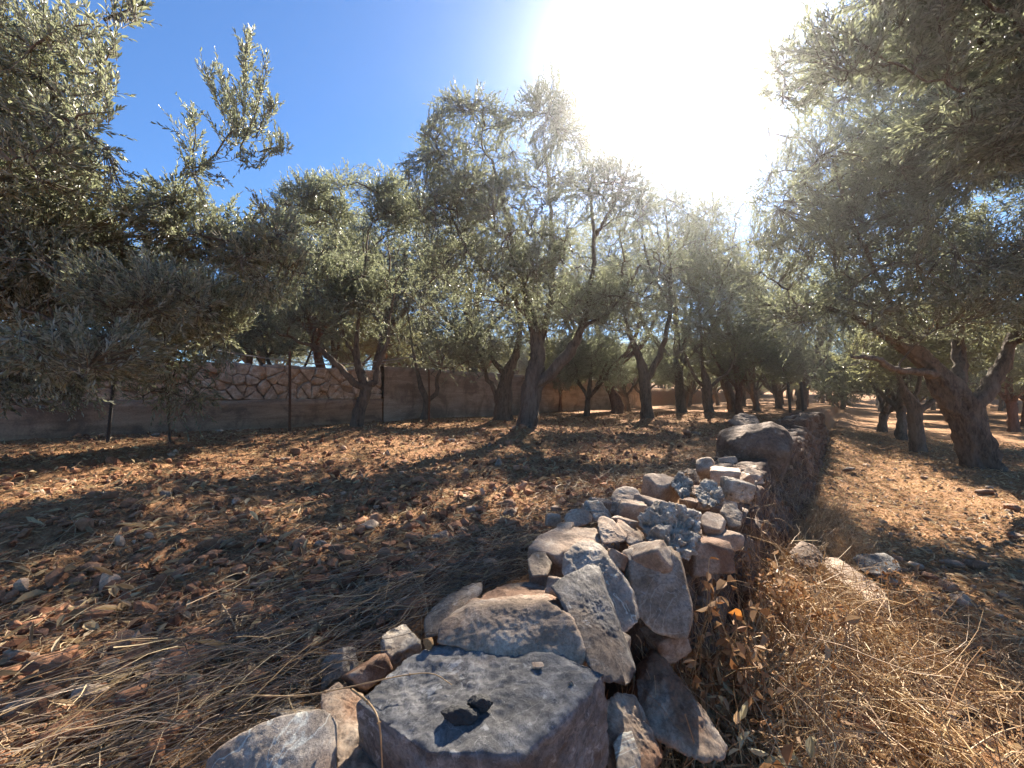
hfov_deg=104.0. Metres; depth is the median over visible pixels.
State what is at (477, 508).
ground stone
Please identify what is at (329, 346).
olive tree
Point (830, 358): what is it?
olive tree
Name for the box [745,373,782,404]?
olive tree
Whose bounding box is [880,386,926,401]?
olive tree
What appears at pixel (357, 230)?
olive tree
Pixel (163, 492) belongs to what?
ground stone
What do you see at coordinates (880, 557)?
foot stone
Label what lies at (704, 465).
packing stone
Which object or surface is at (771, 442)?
boulder
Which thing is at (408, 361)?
olive tree
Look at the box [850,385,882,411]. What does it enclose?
olive tree
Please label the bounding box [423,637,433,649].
pebble
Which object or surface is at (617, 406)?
olive tree
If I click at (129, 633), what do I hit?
ground stone
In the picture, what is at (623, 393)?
olive tree
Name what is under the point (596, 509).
packing stone
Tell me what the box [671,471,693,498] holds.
pitted rock
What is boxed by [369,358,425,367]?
olive tree
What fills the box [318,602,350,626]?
ground stone
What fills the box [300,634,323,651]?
ground stone
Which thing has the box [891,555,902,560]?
ground stone
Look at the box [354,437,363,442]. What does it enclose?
ground stone
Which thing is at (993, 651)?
ground stone
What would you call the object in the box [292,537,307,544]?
ground stone
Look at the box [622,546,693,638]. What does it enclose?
upright stone
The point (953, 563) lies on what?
ground stone
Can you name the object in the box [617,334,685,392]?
olive tree
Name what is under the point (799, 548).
foot stone
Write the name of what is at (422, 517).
ground stone
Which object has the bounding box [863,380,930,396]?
olive tree
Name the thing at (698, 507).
packing stone
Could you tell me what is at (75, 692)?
ground stone
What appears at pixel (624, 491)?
round stone
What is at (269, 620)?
ground stone
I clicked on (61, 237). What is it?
olive tree
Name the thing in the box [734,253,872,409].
olive tree
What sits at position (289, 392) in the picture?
iron stake
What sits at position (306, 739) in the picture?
flat stone
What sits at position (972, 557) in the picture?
clods
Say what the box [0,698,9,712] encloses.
ground stone
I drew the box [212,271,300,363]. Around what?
olive tree
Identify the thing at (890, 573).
dead weed
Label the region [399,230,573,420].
olive tree
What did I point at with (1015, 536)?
ground stone
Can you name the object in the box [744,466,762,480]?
packing stone
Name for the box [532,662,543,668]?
stone chip
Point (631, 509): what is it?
packing stone
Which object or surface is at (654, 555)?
packing stone
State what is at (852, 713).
ground stone
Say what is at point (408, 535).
ground stone
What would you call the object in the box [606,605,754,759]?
dead weed
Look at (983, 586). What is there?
coarse pale litter
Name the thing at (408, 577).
ground stone
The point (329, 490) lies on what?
ground stone
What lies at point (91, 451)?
ground stone
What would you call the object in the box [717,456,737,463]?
packing stone
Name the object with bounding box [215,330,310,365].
olive tree
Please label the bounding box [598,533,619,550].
packing stone
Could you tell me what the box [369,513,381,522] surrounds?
ground stone
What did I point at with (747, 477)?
packing stone
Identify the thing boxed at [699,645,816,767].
faded weed
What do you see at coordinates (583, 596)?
stone slab
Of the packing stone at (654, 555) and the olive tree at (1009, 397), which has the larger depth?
the olive tree at (1009, 397)
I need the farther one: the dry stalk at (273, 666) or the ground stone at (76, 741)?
the dry stalk at (273, 666)
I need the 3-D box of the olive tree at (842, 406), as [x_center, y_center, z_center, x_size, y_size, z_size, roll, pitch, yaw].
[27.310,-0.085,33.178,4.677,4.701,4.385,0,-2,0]
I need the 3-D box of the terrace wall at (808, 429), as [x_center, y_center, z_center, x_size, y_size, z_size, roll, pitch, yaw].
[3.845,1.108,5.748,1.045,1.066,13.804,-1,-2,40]
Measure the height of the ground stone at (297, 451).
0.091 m
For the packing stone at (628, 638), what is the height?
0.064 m
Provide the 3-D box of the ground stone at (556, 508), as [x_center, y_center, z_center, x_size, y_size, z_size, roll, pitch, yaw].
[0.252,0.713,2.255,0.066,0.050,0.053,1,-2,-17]
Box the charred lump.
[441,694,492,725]
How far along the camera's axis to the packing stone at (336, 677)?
0.92 m
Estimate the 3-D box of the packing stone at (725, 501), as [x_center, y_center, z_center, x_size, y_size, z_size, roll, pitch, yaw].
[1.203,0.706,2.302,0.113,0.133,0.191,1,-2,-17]
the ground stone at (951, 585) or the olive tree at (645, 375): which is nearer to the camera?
the ground stone at (951, 585)
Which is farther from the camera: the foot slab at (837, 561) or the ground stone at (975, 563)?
the ground stone at (975, 563)
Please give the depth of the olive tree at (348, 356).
21.91 m
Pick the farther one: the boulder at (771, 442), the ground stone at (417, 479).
the boulder at (771, 442)
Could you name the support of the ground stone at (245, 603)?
on the ground at (864, 416)
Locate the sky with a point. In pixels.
(353, 78)
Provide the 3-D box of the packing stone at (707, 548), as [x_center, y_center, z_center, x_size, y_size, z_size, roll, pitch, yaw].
[0.706,0.625,1.476,0.186,0.132,0.184,0,-2,0]
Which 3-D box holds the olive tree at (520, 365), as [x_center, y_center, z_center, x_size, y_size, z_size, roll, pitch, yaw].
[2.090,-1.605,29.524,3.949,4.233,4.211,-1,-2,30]
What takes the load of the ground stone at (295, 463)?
on the ground at (864, 416)
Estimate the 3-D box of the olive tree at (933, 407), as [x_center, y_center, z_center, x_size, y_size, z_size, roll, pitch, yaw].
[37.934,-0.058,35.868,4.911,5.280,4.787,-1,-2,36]
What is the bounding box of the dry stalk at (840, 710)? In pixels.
[777,702,871,711]
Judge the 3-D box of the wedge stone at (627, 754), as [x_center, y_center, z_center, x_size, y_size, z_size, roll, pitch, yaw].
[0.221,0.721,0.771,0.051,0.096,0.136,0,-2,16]
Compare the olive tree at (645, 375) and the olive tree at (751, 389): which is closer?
the olive tree at (645, 375)
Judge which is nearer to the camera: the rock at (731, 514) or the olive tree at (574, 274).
the rock at (731, 514)
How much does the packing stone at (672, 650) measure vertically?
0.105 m
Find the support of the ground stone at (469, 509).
on the ground at (864, 416)
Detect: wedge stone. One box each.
[527,552,551,576]
[597,516,626,543]
[607,692,663,767]
[612,731,640,767]
[617,519,644,545]
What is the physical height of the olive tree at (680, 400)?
8.601 m
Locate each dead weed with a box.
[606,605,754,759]
[639,557,860,767]
[734,548,856,641]
[864,559,956,629]
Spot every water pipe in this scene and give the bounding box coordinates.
[199,355,399,369]
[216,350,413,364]
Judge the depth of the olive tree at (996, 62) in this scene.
3.25 m
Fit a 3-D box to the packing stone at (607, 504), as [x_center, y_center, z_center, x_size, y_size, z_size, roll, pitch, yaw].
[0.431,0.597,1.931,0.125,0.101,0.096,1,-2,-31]
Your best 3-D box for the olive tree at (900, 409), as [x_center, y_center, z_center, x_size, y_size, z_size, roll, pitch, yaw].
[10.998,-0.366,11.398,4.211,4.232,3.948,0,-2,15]
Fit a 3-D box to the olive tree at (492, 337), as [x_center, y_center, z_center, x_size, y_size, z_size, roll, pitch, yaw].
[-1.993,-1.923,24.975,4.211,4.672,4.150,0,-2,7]
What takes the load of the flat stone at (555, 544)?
on the terrace wall at (808, 429)
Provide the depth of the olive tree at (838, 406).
30.37 m
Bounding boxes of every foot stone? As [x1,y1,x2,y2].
[789,541,824,567]
[853,553,900,576]
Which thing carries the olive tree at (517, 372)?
on the ground at (864, 416)
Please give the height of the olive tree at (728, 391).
8.588 m
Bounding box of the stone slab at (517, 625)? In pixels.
[437,593,587,666]
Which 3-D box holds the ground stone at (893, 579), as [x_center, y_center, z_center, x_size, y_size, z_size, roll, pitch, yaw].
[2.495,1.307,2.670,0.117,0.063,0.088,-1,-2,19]
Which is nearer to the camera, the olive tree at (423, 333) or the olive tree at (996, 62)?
the olive tree at (996, 62)
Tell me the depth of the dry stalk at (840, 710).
1.43 m
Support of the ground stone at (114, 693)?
on the ground at (864, 416)
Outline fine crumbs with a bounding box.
[0,425,715,763]
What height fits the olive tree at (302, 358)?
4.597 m
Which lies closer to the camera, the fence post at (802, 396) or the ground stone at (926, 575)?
the ground stone at (926, 575)
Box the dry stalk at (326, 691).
[226,673,451,696]
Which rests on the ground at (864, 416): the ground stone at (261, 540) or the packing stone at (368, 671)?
the ground stone at (261, 540)
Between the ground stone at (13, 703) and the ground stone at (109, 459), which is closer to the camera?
the ground stone at (13, 703)
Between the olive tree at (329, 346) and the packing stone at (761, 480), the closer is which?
the packing stone at (761, 480)
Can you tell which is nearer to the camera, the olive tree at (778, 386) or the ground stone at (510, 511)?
the ground stone at (510, 511)
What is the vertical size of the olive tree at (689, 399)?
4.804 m
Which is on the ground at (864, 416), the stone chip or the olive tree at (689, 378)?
the olive tree at (689, 378)
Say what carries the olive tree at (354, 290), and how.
on the ground at (864, 416)
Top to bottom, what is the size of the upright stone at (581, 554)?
0.194 m
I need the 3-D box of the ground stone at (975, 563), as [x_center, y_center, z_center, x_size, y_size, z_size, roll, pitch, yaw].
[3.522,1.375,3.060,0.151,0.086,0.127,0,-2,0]
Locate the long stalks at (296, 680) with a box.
[0,486,678,767]
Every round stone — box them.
[564,508,591,526]
[612,486,639,501]
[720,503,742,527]
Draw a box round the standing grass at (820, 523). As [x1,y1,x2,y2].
[663,484,990,767]
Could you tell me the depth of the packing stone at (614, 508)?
1.81 m
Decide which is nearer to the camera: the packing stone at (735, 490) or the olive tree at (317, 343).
the packing stone at (735, 490)
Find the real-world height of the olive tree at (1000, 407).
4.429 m
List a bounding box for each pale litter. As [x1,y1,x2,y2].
[720,426,1023,767]
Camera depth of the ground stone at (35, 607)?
1.27 m
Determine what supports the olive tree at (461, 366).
on the ground at (864, 416)
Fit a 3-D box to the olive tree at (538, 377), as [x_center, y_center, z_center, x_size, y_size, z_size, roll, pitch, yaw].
[0.428,-2.322,6.843,4.886,6.812,2.729,0,-2,0]
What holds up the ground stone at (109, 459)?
on the ground at (864, 416)
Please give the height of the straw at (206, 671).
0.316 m
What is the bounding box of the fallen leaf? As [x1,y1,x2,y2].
[728,608,741,620]
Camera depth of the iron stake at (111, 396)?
5.74 m
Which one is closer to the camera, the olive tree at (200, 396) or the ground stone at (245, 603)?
the ground stone at (245, 603)
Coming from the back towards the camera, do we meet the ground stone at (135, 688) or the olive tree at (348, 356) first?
the olive tree at (348, 356)
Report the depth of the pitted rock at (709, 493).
1.95 m
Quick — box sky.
[1,0,1023,369]
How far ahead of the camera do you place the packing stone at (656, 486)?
2.14 m
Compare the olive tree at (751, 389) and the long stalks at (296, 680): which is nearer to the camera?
the long stalks at (296, 680)
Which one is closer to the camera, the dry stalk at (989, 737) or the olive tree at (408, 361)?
the dry stalk at (989, 737)
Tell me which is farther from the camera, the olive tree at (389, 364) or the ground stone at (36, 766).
the olive tree at (389, 364)
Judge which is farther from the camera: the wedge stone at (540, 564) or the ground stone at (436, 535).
the ground stone at (436, 535)
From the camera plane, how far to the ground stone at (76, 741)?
0.73 m
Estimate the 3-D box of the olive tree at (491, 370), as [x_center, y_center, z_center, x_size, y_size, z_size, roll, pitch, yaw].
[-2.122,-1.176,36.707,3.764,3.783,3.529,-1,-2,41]
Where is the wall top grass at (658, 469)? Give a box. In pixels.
[520,437,775,607]
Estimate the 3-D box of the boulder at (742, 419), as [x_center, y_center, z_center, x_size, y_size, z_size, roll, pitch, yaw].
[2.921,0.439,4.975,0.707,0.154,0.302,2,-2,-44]
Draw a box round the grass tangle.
[614,524,1023,767]
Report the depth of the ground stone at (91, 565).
1.50 m
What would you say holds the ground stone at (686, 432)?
on the ground at (864, 416)
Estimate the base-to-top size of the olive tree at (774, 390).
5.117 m
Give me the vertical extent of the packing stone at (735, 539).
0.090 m
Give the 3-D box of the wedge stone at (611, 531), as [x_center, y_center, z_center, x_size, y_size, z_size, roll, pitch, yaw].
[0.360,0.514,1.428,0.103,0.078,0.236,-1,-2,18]
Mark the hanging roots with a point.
(769, 541)
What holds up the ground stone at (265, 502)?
on the ground at (864, 416)
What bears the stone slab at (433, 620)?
on the ground at (864, 416)
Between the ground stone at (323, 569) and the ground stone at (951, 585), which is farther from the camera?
the ground stone at (951, 585)
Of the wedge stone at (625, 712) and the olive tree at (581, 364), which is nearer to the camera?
the wedge stone at (625, 712)
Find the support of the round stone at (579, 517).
on the packing stone at (606, 546)
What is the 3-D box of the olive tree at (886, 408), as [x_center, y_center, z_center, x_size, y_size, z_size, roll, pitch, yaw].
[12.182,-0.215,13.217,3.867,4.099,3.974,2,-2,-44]
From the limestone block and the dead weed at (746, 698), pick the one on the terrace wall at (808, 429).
the limestone block
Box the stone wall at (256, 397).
[0,359,382,440]
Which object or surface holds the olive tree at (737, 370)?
on the ground at (864, 416)
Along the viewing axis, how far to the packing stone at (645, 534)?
1.75 m
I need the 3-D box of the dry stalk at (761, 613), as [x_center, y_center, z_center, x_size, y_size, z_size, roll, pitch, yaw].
[1.021,0.938,1.604,0.382,0.081,0.020,2,-2,-41]
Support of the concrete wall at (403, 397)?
on the ground at (864, 416)
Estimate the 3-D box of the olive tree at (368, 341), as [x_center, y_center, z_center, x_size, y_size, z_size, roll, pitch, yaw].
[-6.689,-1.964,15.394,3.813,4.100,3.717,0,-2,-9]
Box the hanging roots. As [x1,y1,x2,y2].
[605,439,839,767]
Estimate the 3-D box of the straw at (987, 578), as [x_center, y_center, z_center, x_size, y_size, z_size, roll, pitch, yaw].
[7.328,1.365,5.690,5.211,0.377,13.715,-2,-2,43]
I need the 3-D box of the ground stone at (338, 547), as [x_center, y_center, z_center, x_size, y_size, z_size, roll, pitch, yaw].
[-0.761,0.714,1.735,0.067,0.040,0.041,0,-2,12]
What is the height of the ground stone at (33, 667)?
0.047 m
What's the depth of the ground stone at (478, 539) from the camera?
1.74 m
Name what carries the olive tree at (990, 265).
on the ground at (864, 416)
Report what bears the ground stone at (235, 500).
on the ground at (864, 416)
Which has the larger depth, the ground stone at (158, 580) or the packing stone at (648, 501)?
the packing stone at (648, 501)
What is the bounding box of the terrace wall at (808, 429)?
[312,411,830,767]
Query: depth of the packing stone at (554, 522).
1.66 m
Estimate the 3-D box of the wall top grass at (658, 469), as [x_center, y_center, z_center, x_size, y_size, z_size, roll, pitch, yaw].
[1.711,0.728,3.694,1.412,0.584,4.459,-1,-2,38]
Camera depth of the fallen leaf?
1.18 m
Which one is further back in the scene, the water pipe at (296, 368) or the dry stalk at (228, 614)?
the water pipe at (296, 368)
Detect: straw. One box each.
[0,415,726,767]
[786,431,1023,743]
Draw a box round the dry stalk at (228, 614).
[222,604,237,632]
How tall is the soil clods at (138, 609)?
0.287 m
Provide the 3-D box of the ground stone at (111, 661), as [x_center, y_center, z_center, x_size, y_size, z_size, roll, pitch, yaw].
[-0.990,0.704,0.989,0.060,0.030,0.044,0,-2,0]
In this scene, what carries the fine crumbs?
on the ground at (864, 416)
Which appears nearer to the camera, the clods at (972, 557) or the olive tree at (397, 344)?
the clods at (972, 557)
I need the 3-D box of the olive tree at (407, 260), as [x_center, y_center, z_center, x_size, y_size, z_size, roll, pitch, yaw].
[-1.143,-3.673,15.137,6.554,7.776,7.196,0,-2,0]
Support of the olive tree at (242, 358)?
on the ground at (864, 416)
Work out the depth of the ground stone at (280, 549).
1.69 m
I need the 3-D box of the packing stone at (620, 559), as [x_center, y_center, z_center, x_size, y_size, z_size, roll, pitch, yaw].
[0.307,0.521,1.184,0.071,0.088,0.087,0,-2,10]
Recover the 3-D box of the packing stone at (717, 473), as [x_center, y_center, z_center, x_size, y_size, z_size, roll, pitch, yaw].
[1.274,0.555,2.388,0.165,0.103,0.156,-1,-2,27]
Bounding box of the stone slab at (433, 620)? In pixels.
[423,582,482,637]
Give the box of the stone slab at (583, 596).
[551,564,635,685]
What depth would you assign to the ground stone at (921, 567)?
3.00 m
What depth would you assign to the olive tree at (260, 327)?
9.74 m
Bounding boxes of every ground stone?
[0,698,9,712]
[1,697,32,717]
[17,605,41,613]
[17,651,62,675]
[28,764,49,767]
[35,709,100,756]
[69,684,109,707]
[75,599,89,605]
[78,562,101,572]
[86,450,97,456]
[95,658,119,673]
[95,691,116,706]
[103,629,150,650]
[105,456,115,464]
[115,684,148,706]
[145,573,167,593]
[148,658,164,670]
[159,490,171,496]
[223,541,243,549]
[228,600,253,621]
[231,496,241,504]
[250,582,271,588]
[254,618,273,633]
[256,538,267,544]
[258,500,271,506]
[274,546,289,553]
[290,448,302,454]
[290,462,300,465]
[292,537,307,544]
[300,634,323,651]
[310,564,327,573]
[314,540,327,546]
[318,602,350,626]
[323,488,333,493]
[328,544,344,552]
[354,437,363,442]
[357,519,378,530]
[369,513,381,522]
[376,547,393,557]
[398,572,418,580]
[405,532,421,542]
[406,544,416,550]
[411,476,425,483]
[413,514,426,521]
[432,533,440,537]
[466,505,480,513]
[474,505,484,513]
[475,537,486,545]
[495,459,501,466]
[496,499,516,508]
[503,440,513,444]
[503,507,516,516]
[550,505,561,512]
[683,429,691,435]
[843,467,855,471]
[846,711,877,729]
[874,576,897,585]
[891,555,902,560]
[907,561,923,569]
[919,571,939,580]
[938,579,960,592]
[939,559,965,568]
[949,593,973,605]
[960,559,989,570]
[974,489,994,494]
[984,649,1019,666]
[1002,503,1020,510]
[1006,531,1023,538]
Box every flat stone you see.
[206,709,337,767]
[269,700,314,716]
[482,582,545,598]
[528,527,600,598]
[700,512,725,534]
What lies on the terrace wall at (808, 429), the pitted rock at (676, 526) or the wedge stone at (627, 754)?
the pitted rock at (676, 526)
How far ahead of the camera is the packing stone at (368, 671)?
0.86 m
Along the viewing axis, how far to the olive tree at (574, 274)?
18.51 m
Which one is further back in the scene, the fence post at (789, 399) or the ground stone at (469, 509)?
the fence post at (789, 399)
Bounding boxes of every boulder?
[716,421,793,480]
[728,413,758,425]
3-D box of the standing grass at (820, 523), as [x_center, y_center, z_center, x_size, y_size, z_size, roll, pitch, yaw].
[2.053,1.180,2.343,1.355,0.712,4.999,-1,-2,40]
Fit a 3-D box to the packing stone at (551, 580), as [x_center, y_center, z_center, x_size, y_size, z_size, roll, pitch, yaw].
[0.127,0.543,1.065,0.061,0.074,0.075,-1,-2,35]
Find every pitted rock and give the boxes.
[637,500,701,560]
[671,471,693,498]
[695,478,724,507]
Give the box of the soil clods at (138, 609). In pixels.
[0,407,821,767]
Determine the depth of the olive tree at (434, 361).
30.25 m
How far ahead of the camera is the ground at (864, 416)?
3.42 m
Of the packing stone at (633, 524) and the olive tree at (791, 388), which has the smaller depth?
the packing stone at (633, 524)
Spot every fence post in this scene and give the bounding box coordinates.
[787,382,791,412]
[799,382,804,411]
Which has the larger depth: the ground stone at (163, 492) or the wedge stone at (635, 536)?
the ground stone at (163, 492)
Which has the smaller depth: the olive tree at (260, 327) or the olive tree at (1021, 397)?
the olive tree at (260, 327)
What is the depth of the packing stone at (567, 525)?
1.49 m
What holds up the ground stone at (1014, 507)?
on the ground at (864, 416)
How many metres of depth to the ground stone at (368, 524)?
1.99 m
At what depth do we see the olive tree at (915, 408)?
8.81 m
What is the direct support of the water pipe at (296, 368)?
attached to the stone wall at (256, 397)
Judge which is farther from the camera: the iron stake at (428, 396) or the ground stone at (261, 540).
the iron stake at (428, 396)
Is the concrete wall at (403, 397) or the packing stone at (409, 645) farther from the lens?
the concrete wall at (403, 397)
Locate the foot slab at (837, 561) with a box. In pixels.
[825,557,892,610]
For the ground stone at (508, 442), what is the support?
on the ground at (864, 416)
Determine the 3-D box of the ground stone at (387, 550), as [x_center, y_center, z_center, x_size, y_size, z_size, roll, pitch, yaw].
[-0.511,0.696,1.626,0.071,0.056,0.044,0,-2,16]
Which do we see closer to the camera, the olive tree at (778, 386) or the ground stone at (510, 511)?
the ground stone at (510, 511)
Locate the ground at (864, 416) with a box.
[0,382,1023,767]
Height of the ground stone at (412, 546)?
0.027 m
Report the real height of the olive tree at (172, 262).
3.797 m
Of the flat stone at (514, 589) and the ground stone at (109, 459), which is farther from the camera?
the ground stone at (109, 459)
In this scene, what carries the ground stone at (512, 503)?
on the ground at (864, 416)
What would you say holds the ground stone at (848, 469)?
on the ground at (864, 416)
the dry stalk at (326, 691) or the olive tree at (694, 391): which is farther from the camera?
the olive tree at (694, 391)
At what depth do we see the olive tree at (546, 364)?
17.07 m
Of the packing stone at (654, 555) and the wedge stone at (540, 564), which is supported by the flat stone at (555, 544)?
the wedge stone at (540, 564)
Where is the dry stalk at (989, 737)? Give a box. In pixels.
[955,725,1023,759]
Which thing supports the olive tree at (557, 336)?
on the ground at (864, 416)
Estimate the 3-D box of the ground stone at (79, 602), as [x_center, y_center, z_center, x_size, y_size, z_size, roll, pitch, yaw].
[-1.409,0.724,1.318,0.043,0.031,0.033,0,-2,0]
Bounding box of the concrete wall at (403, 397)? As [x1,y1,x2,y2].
[380,366,640,421]
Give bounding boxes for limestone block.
[356,644,608,767]
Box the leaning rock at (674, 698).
[636,649,727,763]
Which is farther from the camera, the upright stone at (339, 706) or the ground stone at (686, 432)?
the ground stone at (686, 432)
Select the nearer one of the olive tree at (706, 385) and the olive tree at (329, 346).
the olive tree at (706, 385)
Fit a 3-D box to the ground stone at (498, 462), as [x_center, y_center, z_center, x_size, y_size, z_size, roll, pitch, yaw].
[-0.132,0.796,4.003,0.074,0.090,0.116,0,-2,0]
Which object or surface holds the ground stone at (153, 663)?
on the ground at (864, 416)
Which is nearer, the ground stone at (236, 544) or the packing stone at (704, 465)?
the ground stone at (236, 544)
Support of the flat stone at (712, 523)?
on the packing stone at (735, 539)
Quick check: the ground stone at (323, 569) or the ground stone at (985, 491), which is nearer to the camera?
the ground stone at (323, 569)
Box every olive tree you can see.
[0,0,318,420]
[22,296,235,441]
[110,231,239,299]
[174,238,344,365]
[186,335,269,364]
[193,337,283,362]
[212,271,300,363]
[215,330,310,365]
[227,199,403,367]
[255,343,313,366]
[264,158,478,369]
[264,163,437,426]
[288,289,380,367]
[298,325,372,368]
[326,329,394,366]
[327,356,371,369]
[342,307,420,360]
[357,224,493,419]
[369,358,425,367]
[373,325,432,367]
[388,177,569,371]
[391,58,693,428]
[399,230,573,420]
[412,312,488,369]
[418,351,456,369]
[434,334,487,370]
[451,324,512,371]
[476,217,635,354]
[478,364,499,373]
[490,335,527,374]
[506,210,721,413]
[517,338,545,373]
[528,329,567,359]
[544,337,586,411]
[548,327,631,415]
[565,92,749,418]
[587,327,683,411]
[588,222,806,412]
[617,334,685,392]
[640,328,716,407]
[649,232,846,411]
[653,191,786,411]
[664,343,719,406]
[674,376,699,404]
[684,307,800,413]
[701,376,745,404]
[713,372,770,405]
[723,326,817,410]
[729,1,1023,471]
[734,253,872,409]
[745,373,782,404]
[746,0,1023,193]
[755,329,823,408]
[762,384,797,391]
[764,341,842,406]
[769,380,812,404]
[802,355,862,405]
[806,326,973,431]
[807,305,1007,440]
[812,352,847,407]
[813,385,862,408]
[825,275,1016,452]
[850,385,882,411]
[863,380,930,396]
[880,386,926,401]
[926,395,935,409]
[968,318,1023,431]
[972,350,1023,425]
[998,385,1014,410]
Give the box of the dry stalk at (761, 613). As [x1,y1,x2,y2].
[752,600,783,638]
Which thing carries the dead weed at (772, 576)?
on the ground at (864, 416)
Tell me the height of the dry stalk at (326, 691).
0.099 m
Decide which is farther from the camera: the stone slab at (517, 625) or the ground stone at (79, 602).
the ground stone at (79, 602)
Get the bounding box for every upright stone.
[320,682,376,767]
[562,541,639,632]
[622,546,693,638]
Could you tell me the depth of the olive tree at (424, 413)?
11.43 m
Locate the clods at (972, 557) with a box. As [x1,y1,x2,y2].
[721,433,1023,767]
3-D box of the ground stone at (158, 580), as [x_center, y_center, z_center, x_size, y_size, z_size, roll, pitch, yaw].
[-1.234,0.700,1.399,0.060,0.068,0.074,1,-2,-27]
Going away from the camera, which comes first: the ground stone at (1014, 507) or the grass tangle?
the grass tangle
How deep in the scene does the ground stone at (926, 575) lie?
2.79 m
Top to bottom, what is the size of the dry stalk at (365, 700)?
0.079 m
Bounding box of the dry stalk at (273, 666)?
[232,654,303,679]
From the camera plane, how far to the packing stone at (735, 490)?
2.04 m
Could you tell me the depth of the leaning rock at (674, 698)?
0.92 m
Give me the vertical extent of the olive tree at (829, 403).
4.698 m
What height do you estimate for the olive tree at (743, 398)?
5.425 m
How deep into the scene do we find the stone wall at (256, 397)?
8.22 m
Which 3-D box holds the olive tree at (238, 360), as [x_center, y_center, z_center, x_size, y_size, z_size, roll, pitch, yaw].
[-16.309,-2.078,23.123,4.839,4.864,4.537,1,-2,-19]
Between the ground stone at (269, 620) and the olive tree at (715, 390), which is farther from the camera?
the olive tree at (715, 390)
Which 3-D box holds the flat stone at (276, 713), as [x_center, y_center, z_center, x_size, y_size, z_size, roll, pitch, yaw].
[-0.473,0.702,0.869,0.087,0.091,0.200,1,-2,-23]
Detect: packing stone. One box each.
[321,647,357,688]
[342,653,392,691]
[380,624,421,671]
[545,513,560,526]
[545,576,560,597]
[556,522,574,529]
[582,500,611,524]
[588,497,612,516]
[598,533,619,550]
[607,548,627,571]
[610,501,618,515]
[611,515,637,528]
[617,499,647,528]
[623,632,630,648]
[628,540,672,573]
[633,493,665,506]
[638,528,646,541]
[639,625,690,663]
[641,473,679,502]
[682,535,734,577]
[695,457,715,479]
[696,501,709,509]
[698,529,744,551]
[710,466,741,485]
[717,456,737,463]
[718,476,755,503]
[720,499,737,507]
[740,472,754,483]
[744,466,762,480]
[752,474,764,484]
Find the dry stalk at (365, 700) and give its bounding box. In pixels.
[351,688,382,767]
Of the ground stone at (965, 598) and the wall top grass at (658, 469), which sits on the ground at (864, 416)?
the ground stone at (965, 598)
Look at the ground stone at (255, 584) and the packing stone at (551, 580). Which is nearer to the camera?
the packing stone at (551, 580)
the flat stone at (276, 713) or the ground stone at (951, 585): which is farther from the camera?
the ground stone at (951, 585)
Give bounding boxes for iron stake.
[106,383,114,442]
[288,351,290,431]
[428,369,429,424]
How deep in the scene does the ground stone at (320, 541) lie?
1.79 m

